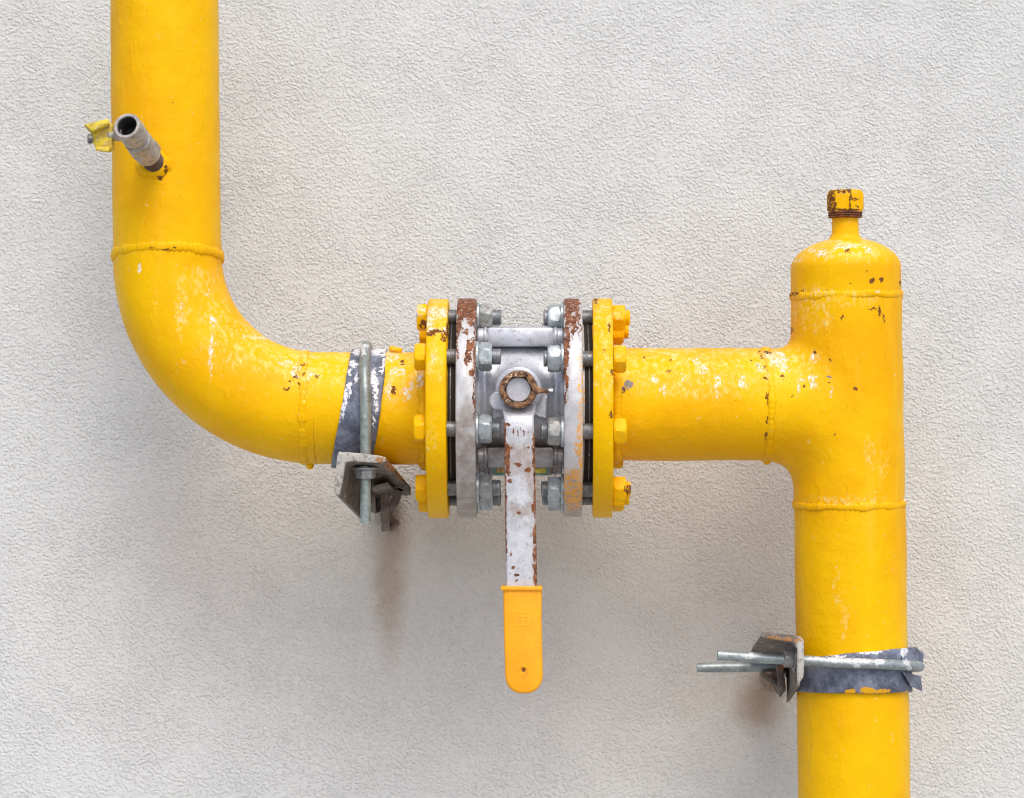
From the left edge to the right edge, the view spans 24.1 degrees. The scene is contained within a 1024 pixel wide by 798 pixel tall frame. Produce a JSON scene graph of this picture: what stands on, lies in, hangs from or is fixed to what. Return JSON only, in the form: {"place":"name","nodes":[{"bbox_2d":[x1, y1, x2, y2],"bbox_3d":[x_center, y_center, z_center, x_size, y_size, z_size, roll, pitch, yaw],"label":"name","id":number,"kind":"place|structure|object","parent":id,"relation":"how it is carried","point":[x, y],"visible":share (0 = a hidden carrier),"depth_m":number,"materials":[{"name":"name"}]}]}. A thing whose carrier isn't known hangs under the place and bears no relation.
{"place":"outdoors","nodes":[
{"label":"outdoors","id":0,"kind":"place"},
{"bbox_2d":[0,0,1023,797],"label":"wall","id":1,"kind":"structure","parent":0,"point":[188,608],"depth_m":2.58,"materials":[{"name":"white paint"}]},
{"bbox_2d":[331,341,410,531],"bbox_3d":[-0.142,0.043,2.458,0.077,0.202,0.295,0,0,0],"label":"pipe clamp","id":2,"kind":"object","parent":1,"relation":"attached to","point":[367,482],"visible":0.93,"depth_m":2.34,"materials":[{"name":"metal"}]},
{"bbox_2d":[110,0,449,517],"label":"gas pipe","id":3,"kind":"object","parent":2,"relation":"attached to","point":[214,362],"visible":0.91,"depth_m":2.35,"materials":[{"name":"yellow metal"}]},
{"bbox_2d":[84,113,163,171],"bbox_3d":[-0.371,-0.245,2.313,0.056,0.051,0.092,0,0,11],"label":"bleed valve","id":4,"kind":"object","parent":3,"relation":"on","point":[130,132],"visible":1,"depth_m":2.28,"materials":[{"name":"silver metal"}]},
{"bbox_2d":[697,632,924,702],"bbox_3d":[0.301,0.270,2.458,0.222,0.091,0.293,0,0,0],"label":"pipe clamp","id":5,"kind":"object","parent":1,"relation":"attached to","point":[780,657],"visible":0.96,"depth_m":2.35,"materials":[{"name":"metal"}]},
{"bbox_2d":[592,189,909,797],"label":"gas pipe","id":6,"kind":"object","parent":5,"relation":"attached to","point":[814,406],"visible":0.95,"depth_m":2.35,"materials":[{"name":"yellow metal"}]},
{"bbox_2d":[414,298,630,692],"bbox_3d":[0.012,0.088,2.380,0.213,0.378,0.259,0,0,0],"label":"ball valve","id":7,"kind":"object","parent":6,"relation":"attached to","point":[519,408],"visible":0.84,"depth_m":2.31,"materials":[{"name":"silver metal"}]}
]}

